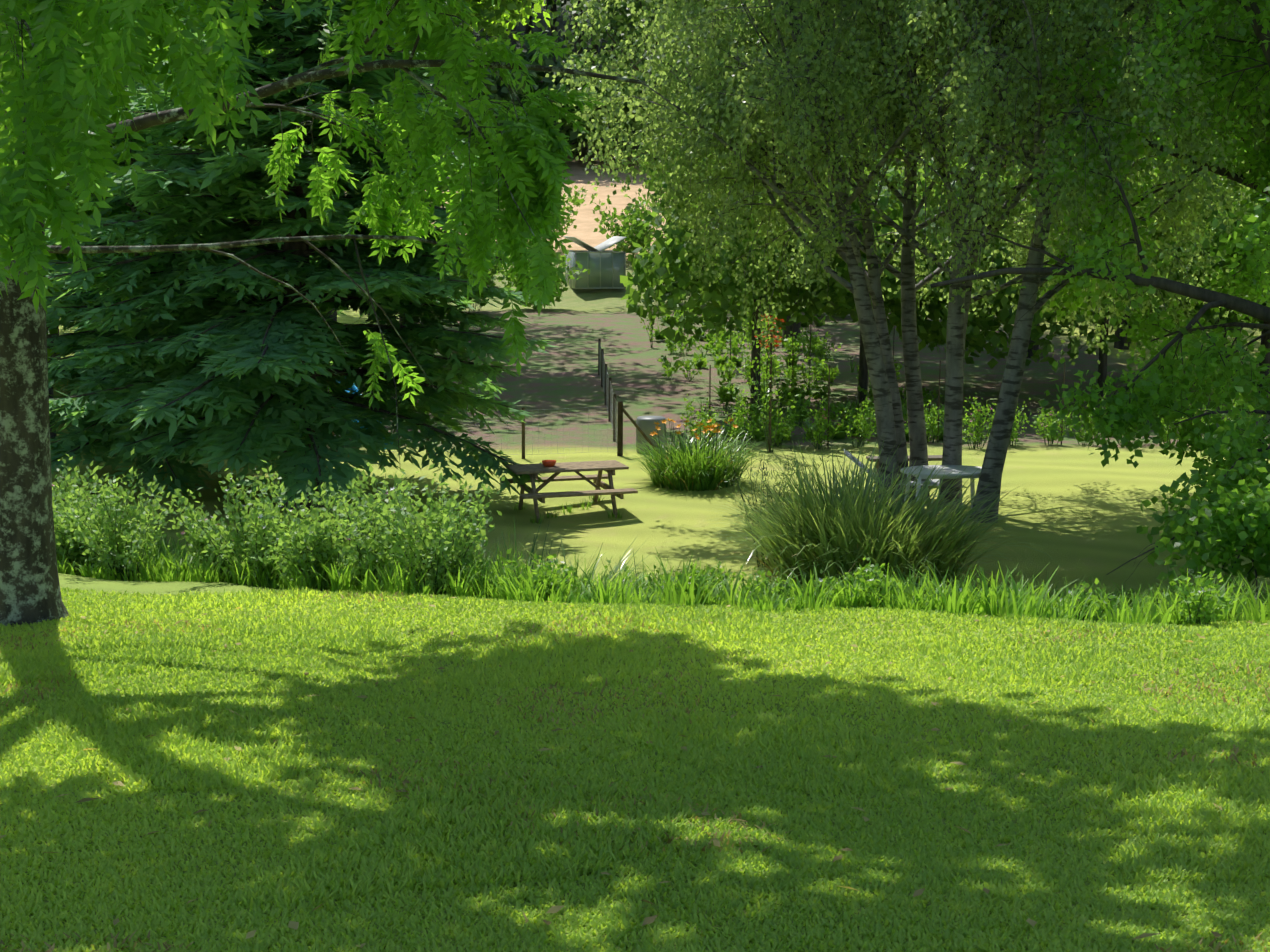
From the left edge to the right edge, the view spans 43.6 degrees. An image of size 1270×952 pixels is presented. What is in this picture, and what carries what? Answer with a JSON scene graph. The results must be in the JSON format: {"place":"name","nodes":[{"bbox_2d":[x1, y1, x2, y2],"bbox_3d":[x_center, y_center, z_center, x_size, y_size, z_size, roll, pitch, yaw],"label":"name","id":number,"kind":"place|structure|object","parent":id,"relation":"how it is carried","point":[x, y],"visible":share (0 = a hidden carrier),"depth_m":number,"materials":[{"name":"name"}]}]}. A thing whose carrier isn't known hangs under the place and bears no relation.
{"place":"outdoors","nodes":[
{"label":"outdoors","id":0,"kind":"place"},
{"bbox_2d":[0,585,1269,951],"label":"lawn grass","id":1,"kind":"structure","parent":0,"point":[1236,847],"depth_m":7.03,"materials":[{"name":"green plant"}]},
{"bbox_2d":[0,0,1269,951],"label":"lawn","id":2,"kind":"structure","parent":0,"point":[1083,516],"depth_m":26.99,"materials":[{"name":"green plant"}]},
{"bbox_2d":[48,304,60,359],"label":"tree","id":3,"kind":"object","parent":2,"relation":"on","point":[53,355],"depth_m":47.45,"materials":[{"name":"green plant"}]},
{"bbox_2d":[45,221,68,360],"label":"tree","id":4,"kind":"object","parent":2,"relation":"on","point":[53,256],"visible":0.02,"depth_m":32.06,"materials":[{"name":"green plant"}]},
{"bbox_2d":[50,245,94,331],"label":"hedge tree","id":5,"kind":"object","parent":2,"relation":"on","point":[61,303],"depth_m":38.78,"materials":[{"name":"green plant"}]},
{"bbox_2d":[45,0,274,438],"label":"tree","id":6,"kind":"object","parent":2,"relation":"on","point":[174,141],"depth_m":32.82,"materials":[{"name":"green plant"}]},
{"bbox_2d":[45,8,280,498],"bbox_3d":[-8.345,-4.037,27.054,4.854,8.702,5.371,0,9,-1],"label":"conifer","id":7,"kind":"object","parent":2,"relation":"on","point":[82,382],"depth_m":26.19,"materials":[{"name":"green plant"}]},
{"bbox_2d":[51,137,279,322],"bbox_3d":[-10.783,-5.508,37.220,7.018,8.561,8.288,0,9,-1],"label":"hedge tree","id":8,"kind":"object","parent":2,"relation":"on","point":[61,257],"depth_m":35.65,"materials":[{"name":"green plant"}]},
{"bbox_2d":[111,0,327,254],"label":"tree","id":9,"kind":"object","parent":2,"relation":"on","point":[261,52],"depth_m":34.84,"materials":[{"name":"green plant"}]},
{"bbox_2d":[78,20,372,247],"bbox_3d":[-12.215,-9.206,42.238,10.789,13.900,11.490,0,9,-1],"label":"tree","id":10,"kind":"object","parent":2,"relation":"on","point":[272,150],"depth_m":39.05,"materials":[{"name":"green plant"}]},
{"bbox_2d":[115,141,439,316],"bbox_3d":[-8.513,-5.223,37.706,7.800,7.796,8.057,0,9,-1],"label":"hedge tree","id":11,"kind":"object","parent":2,"relation":"on","point":[308,215],"visible":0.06,"depth_m":37.03,"materials":[{"name":"green plant"}]},
{"bbox_2d":[52,449,504,594],"bbox_3d":[-4.131,0.449,15.818,6.911,1.668,2.327,4,10,25],"label":"border shrub","id":12,"kind":"object","parent":2,"relation":"on","point":[74,532],"depth_m":15.22,"materials":[{"name":"green plant"}]},
{"bbox_2d":[52,484,416,539],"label":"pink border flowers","id":13,"kind":"object","parent":12,"relation":"attached to","point":[183,532],"visible":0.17,"depth_m":15.92,"materials":[{"name":"pink plant"}]},
{"bbox_2d":[45,0,556,512],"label":"conifer","id":14,"kind":"object","parent":2,"relation":"on","point":[247,384],"depth_m":23.64,"materials":[{"name":"green plant"}]},
{"bbox_2d":[0,0,645,626],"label":"tree","id":15,"kind":"object","parent":2,"relation":"on","point":[78,44],"depth_m":10.03,"materials":[{"name":"green plant"}]},
{"bbox_2d":[329,377,392,449],"bbox_3d":[-5.669,-1.394,31.736,0.500,1.440,2.782,-7,11,-35],"label":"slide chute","id":16,"kind":"object","parent":2,"relation":"on","point":[354,388],"depth_m":32.00,"materials":[{"name":"blue plastic"}]},
{"bbox_2d":[326,0,533,324],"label":"tree","id":17,"kind":"object","parent":2,"relation":"on","point":[494,28],"depth_m":45.53,"materials":[{"name":"green plant"}]},
{"bbox_2d":[378,68,487,148],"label":"tree","id":18,"kind":"object","parent":2,"relation":"on","point":[418,85],"depth_m":117.00,"materials":[{"name":"green plant"}]},
{"bbox_2d":[368,0,553,319],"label":"tree","id":19,"kind":"object","parent":2,"relation":"on","point":[523,12],"depth_m":57.35,"materials":[{"name":"green plant"}]},
{"bbox_2d":[389,0,549,347],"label":"tree","id":20,"kind":"object","parent":2,"relation":"on","point":[537,8],"depth_m":50.28,"materials":[{"name":"green plant"}]},
{"bbox_2d":[331,339,657,458],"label":"fence posts","id":21,"kind":"object","parent":2,"relation":"on","point":[621,409],"visible":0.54,"depth_m":30.75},
{"bbox_2d":[327,346,617,454],"bbox_3d":[-1.321,-1.842,35.948,6.961,1.219,14.540,5,10,28],"label":"fence wire","id":22,"kind":"object","parent":21,"relation":"attached to","point":[611,394],"visible":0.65,"depth_m":31.10,"materials":[{"name":"grey metal"}]},
{"bbox_2d":[415,40,592,156],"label":"tree","id":23,"kind":"object","parent":2,"relation":"on","point":[497,93],"depth_m":112.64,"materials":[{"name":"green plant"}]},
{"bbox_2d":[509,1,522,50],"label":"forest tree","id":24,"kind":"object","parent":2,"relation":"on","point":[510,37],"visible":0.04,"depth_m":121.28,"materials":[{"name":"green plant"}]},
{"bbox_2d":[525,6,531,45],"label":"forest tree","id":25,"kind":"object","parent":2,"relation":"on","point":[528,28],"visible":0.25,"depth_m":156.85,"materials":[{"name":"green plant"}]},
{"bbox_2d":[495,0,569,39],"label":"forest tree","id":26,"kind":"object","parent":2,"relation":"on","point":[550,2],"depth_m":132.54,"materials":[{"name":"green plant"}]},
{"bbox_2d":[384,520,680,597],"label":"grass","id":27,"kind":"structure","parent":2,"relation":"on","point":[532,551],"depth_m":17.36,"materials":[{"name":"green plant"}]},
{"bbox_2d":[464,24,610,143],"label":"tree","id":28,"kind":"object","parent":2,"relation":"on","point":[546,61],"depth_m":115.33,"materials":[{"name":"green plant"}]},
{"bbox_2d":[550,0,556,35],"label":"forest tree","id":29,"kind":"object","parent":2,"relation":"on","point":[553,9],"depth_m":160.19,"materials":[{"name":"green plant"}]},
{"bbox_2d":[511,495,624,523],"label":"plant tufts","id":30,"kind":"object","parent":2,"relation":"on","point":[568,509],"visible":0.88,"depth_m":25.01,"materials":[{"name":"green plant"}]},
{"bbox_2d":[502,460,637,522],"bbox_3d":[-1.064,0.226,24.946,1.800,0.780,1.715,-3,10,-17],"label":"picnic table","id":31,"kind":"object","parent":2,"relation":"on","point":[609,467],"visible":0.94,"depth_m":24.72,"materials":[{"name":"brown wood"}]},
{"bbox_2d":[542,460,555,466],"bbox_3d":[-1.344,-0.196,24.843,0.230,0.085,0.230,0,9,-1],"label":"bowl","id":32,"kind":"object","parent":31,"relation":"on","point":[549,463],"visible":1,"depth_m":24.77,"materials":[{"name":"red"}]},
{"bbox_2d":[572,0,580,154],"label":"forest tree","id":33,"kind":"object","parent":2,"relation":"on","point":[575,43],"visible":0.1,"depth_m":124.89,"materials":[{"name":"wood"}]},
{"bbox_2d":[475,535,678,599],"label":"grass","id":34,"kind":"structure","parent":2,"relation":"on","point":[611,578],"depth_m":15.90,"materials":[{"name":"green plant"}]},
{"bbox_2d":[580,3,582,57],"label":"forest tree","id":35,"kind":"object","parent":2,"relation":"on","point":[581,50],"depth_m":147.89,"materials":[{"name":"green plant"}]},
{"bbox_2d":[565,251,623,288],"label":"greenhouse","id":36,"kind":"object","parent":2,"relation":"on","point":[591,261],"visible":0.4,"depth_m":69.87,"materials":[{"name":"glass"}]},
{"bbox_2d":[591,21,597,69],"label":"forest tree","id":37,"kind":"object","parent":2,"relation":"on","point":[595,46],"visible":0.09,"depth_m":135.80,"materials":[{"name":"green plant"}]},
{"bbox_2d":[564,236,626,288],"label":"greenhouse frame","id":38,"kind":"object","parent":2,"relation":"on","point":[606,244],"visible":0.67,"depth_m":70.10,"materials":[{"name":"white metal"}]},
{"bbox_2d":[610,27,617,58],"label":"forest tree","id":39,"kind":"object","parent":2,"relation":"on","point":[612,48],"visible":0.12,"depth_m":143.05,"materials":[{"name":"green plant"}]},
{"bbox_2d":[535,0,699,241],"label":"tree","id":40,"kind":"object","parent":2,"relation":"on","point":[617,21],"depth_m":68.91,"materials":[{"name":"green plant"}]},
{"bbox_2d":[549,36,691,159],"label":"tree","id":41,"kind":"object","parent":2,"relation":"on","point":[574,135],"depth_m":114.61,"materials":[{"name":"green plant"}]},
{"bbox_2d":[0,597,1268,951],"bbox_3d":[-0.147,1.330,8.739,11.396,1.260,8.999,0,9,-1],"label":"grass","id":42,"kind":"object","parent":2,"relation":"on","point":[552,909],"visible":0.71,"depth_m":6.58,"materials":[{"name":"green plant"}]},
{"bbox_2d":[439,185,835,316],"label":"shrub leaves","id":43,"kind":"object","parent":2,"relation":"on","point":[629,231],"visible":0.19,"depth_m":75.58,"materials":[{"name":"green plant"}]},
{"bbox_2d":[636,416,666,454],"bbox_3d":[0.319,-0.804,31.386,0.610,0.720,0.610,0,9,-1],"label":"trash can","id":44,"kind":"object","parent":2,"relation":"on","point":[646,424],"visible":0.69,"depth_m":31.14,"materials":[{"name":"grey metal"}]},
{"bbox_2d":[599,73,723,160],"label":"tree","id":45,"kind":"object","parent":2,"relation":"on","point":[631,129],"visible":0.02,"depth_m":118.60,"materials":[{"name":"green plant"}]},
{"bbox_2d":[56,518,1269,625],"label":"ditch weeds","id":46,"kind":"object","parent":2,"relation":"on","point":[180,567],"visible":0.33,"depth_m":13.41,"materials":[{"name":"green plant"}]},
{"bbox_2d":[606,418,772,490],"bbox_3d":[1.001,-0.450,27.502,3.032,1.207,2.910,0,9,-1],"label":"daylily plant","id":47,"kind":"object","parent":2,"relation":"on","point":[686,472],"depth_m":27.17,"materials":[{"name":"green plant"}]},
{"bbox_2d":[653,0,782,311],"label":"tree","id":48,"kind":"object","parent":2,"relation":"on","point":[682,24],"depth_m":56.74,"materials":[{"name":"green plant"}]},
{"bbox_2d":[705,440,829,568],"bbox_3d":[1.791,0.403,20.993,1.763,1.706,1.566,0,9,-1],"label":"wispy shrub","id":49,"kind":"object","parent":2,"relation":"on","point":[777,483],"depth_m":21.16,"materials":[{"name":"green plant"}]},
{"bbox_2d":[676,0,893,347],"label":"tree","id":50,"kind":"object","parent":2,"relation":"on","point":[817,74],"depth_m":47.91,"materials":[{"name":"green plant"}]},
{"bbox_2d":[620,130,950,408],"bbox_3d":[3.428,-5.553,37.277,7.619,8.657,8.304,0,9,-1],"label":"hedge tree","id":51,"kind":"object","parent":2,"relation":"on","point":[715,318],"depth_m":34.99,"materials":[{"name":"green plant"}]},
{"bbox_2d":[653,308,943,441],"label":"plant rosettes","id":52,"kind":"object","parent":2,"relation":"on","point":[759,435],"visible":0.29,"depth_m":39.64,"materials":[{"name":"green plant"}]},
{"bbox_2d":[336,548,1269,625],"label":"leafy ditch plant","id":53,"kind":"object","parent":2,"relation":"on","point":[1188,593],"depth_m":13.49,"materials":[{"name":"green plant"}]},
{"bbox_2d":[718,0,918,169],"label":"tree","id":54,"kind":"object","parent":2,"relation":"on","point":[883,126],"depth_m":50.76,"materials":[{"name":"green plant"}]},
{"bbox_2d":[545,0,1127,503],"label":"birch","id":55,"kind":"object","parent":2,"relation":"on","point":[744,136],"depth_m":23.91,"materials":[{"name":"green plant"}]},
{"bbox_2d":[641,446,1032,586],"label":"dry plant blades","id":56,"kind":"object","parent":2,"relation":"on","point":[849,552],"visible":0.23,"depth_m":19.36,"materials":[{"name":"plant"}]},
{"bbox_2d":[544,0,1171,499],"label":"birch","id":57,"kind":"object","parent":2,"relation":"on","point":[866,88],"depth_m":25.90,"materials":[{"name":"green plant"}]},
{"bbox_2d":[661,108,1054,403],"bbox_3d":[5.328,-5.167,38.689,9.637,7.392,8.749,0,9,-1],"label":"hedge tree","id":58,"kind":"object","parent":2,"relation":"on","point":[925,335],"depth_m":36.83,"materials":[{"name":"green plant"}]},
{"bbox_2d":[464,192,1264,452],"bbox_3d":[2.201,-7.713,55.772,20.896,6.611,52.594,0,9,-1],"label":"garden plant","id":59,"kind":"object","parent":2,"relation":"on","point":[731,366],"depth_m":33.06,"materials":[{"name":"green plant"}]},
{"bbox_2d":[861,125,876,144],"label":"tree","id":60,"kind":"object","parent":2,"relation":"on","point":[867,136],"depth_m":111.75,"materials":[{"name":"green plant"}]},
{"bbox_2d":[695,439,1059,596],"bbox_3d":[2.889,0.549,19.491,4.456,1.932,4.487,0,9,-1],"label":"big plant clump","id":61,"kind":"object","parent":2,"relation":"on","point":[834,529],"visible":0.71,"depth_m":19.17,"materials":[{"name":"green plant"}]},
{"bbox_2d":[843,449,939,500],"bbox_3d":[4.375,0.007,26.304,1.826,0.826,0.606,1,9,5],"label":"lounger","id":62,"kind":"object","parent":2,"relation":"on","point":[933,482],"visible":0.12,"depth_m":26.18,"materials":[{"name":"white plastic"}]},
{"bbox_2d":[866,455,941,482],"bbox_3d":[4.855,-0.095,27.719,1.600,0.485,0.340,-1,9,-6],"label":"bench","id":63,"kind":"object","parent":2,"relation":"on","point":[932,458],"visible":0.21,"depth_m":27.61,"materials":[{"name":"grey wood"}]},
{"bbox_2d":[859,75,953,146],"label":"tree","id":64,"kind":"object","parent":2,"relation":"on","point":[864,145],"depth_m":113.63,"materials":[{"name":"green plant"}]},
{"bbox_2d":[635,0,1178,502],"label":"birch","id":65,"kind":"object","parent":2,"relation":"on","point":[811,39],"depth_m":24.24,"materials":[{"name":"green plant"}]},
{"bbox_2d":[651,296,1184,452],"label":"garden stakes","id":66,"kind":"object","parent":2,"relation":"on","point":[770,400],"visible":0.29,"depth_m":31.97,"materials":[{"name":"brown wood"}]},
{"bbox_2d":[754,314,785,348],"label":"vine flowers","id":67,"kind":"object","parent":66,"relation":"attached to","point":[776,345],"visible":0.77,"depth_m":30.79,"materials":[{"name":"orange plant"}]},
{"bbox_2d":[875,21,969,171],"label":"tree","id":68,"kind":"object","parent":2,"relation":"on","point":[963,150],"depth_m":54.81,"materials":[{"name":"green plant"}]},
{"bbox_2d":[900,465,981,507],"bbox_3d":[4.849,0.257,24.787,1.440,0.731,0.920,-1,9,-5],"label":"plastic table","id":69,"kind":"object","parent":2,"relation":"on","point":[944,470],"visible":0.58,"depth_m":24.61,"materials":[{"name":"white plastic"}]},
{"bbox_2d":[697,407,1206,426],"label":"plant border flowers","id":70,"kind":"object","parent":2,"relation":"on","point":[903,419],"visible":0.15,"depth_m":31.94,"materials":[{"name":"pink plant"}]},
{"bbox_2d":[901,73,1023,147],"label":"tree","id":71,"kind":"object","parent":2,"relation":"on","point":[945,112],"visible":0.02,"depth_m":112.58,"materials":[{"name":"green plant"}]},
{"bbox_2d":[657,0,1267,511],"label":"birch","id":72,"kind":"object","parent":2,"relation":"on","point":[1064,197],"depth_m":23.19,"materials":[{"name":"green plant"}]},
{"bbox_2d":[799,121,1135,371],"bbox_3d":[7.985,-5.670,39.466,8.406,7.952,8.275,0,9,-1],"label":"hedge tree","id":73,"kind":"object","parent":2,"relation":"on","point":[1045,351],"depth_m":37.30,"materials":[{"name":"green plant"}]},
{"bbox_2d":[921,81,1092,165],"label":"tree","id":74,"kind":"object","parent":2,"relation":"on","point":[932,152],"depth_m":115.44,"materials":[{"name":"green plant"}]},
{"bbox_2d":[865,0,1202,357],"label":"tree","id":75,"kind":"object","parent":2,"relation":"on","point":[1034,347],"depth_m":47.81,"materials":[{"name":"green plant"}]},
{"bbox_2d":[815,0,1260,374],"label":"birch","id":76,"kind":"object","parent":2,"relation":"on","point":[1017,214],"depth_m":24.42,"materials":[{"name":"green plant"}]},
{"bbox_2d":[870,0,1269,522],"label":"birch","id":77,"kind":"object","parent":2,"relation":"on","point":[1181,197],"depth_m":22.19,"materials":[{"name":"green plant"}]},
{"bbox_2d":[915,129,1267,399],"bbox_3d":[11.379,-5.709,39.024,10.008,8.318,8.987,0,9,-1],"label":"hedge tree","id":78,"kind":"object","parent":2,"relation":"on","point":[1052,328],"depth_m":36.68,"materials":[{"name":"green plant"}]},
{"bbox_2d":[930,0,1269,600],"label":"tree","id":79,"kind":"object","parent":2,"relation":"on","point":[1235,513],"depth_m":20.08,"materials":[{"name":"green plant"}]},
{"bbox_2d":[1051,0,1182,349],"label":"tree","id":80,"kind":"object","parent":2,"relation":"on","point":[1118,344],"depth_m":49.85,"materials":[{"name":"green plant"}]},
{"bbox_2d":[1089,171,1269,397],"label":"hedge tree","id":81,"kind":"object","parent":2,"relation":"on","point":[1208,312],"depth_m":39.03,"materials":[{"name":"green plant"}]},
{"bbox_2d":[1151,49,1249,139],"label":"tree","id":82,"kind":"object","parent":2,"relation":"on","point":[1192,90],"depth_m":113.01,"materials":[{"name":"green plant"}]},
{"bbox_2d":[1146,1,1269,366],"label":"tree","id":83,"kind":"object","parent":2,"relation":"on","point":[1203,23],"depth_m":46.12,"materials":[{"name":"green plant"}]}
]}

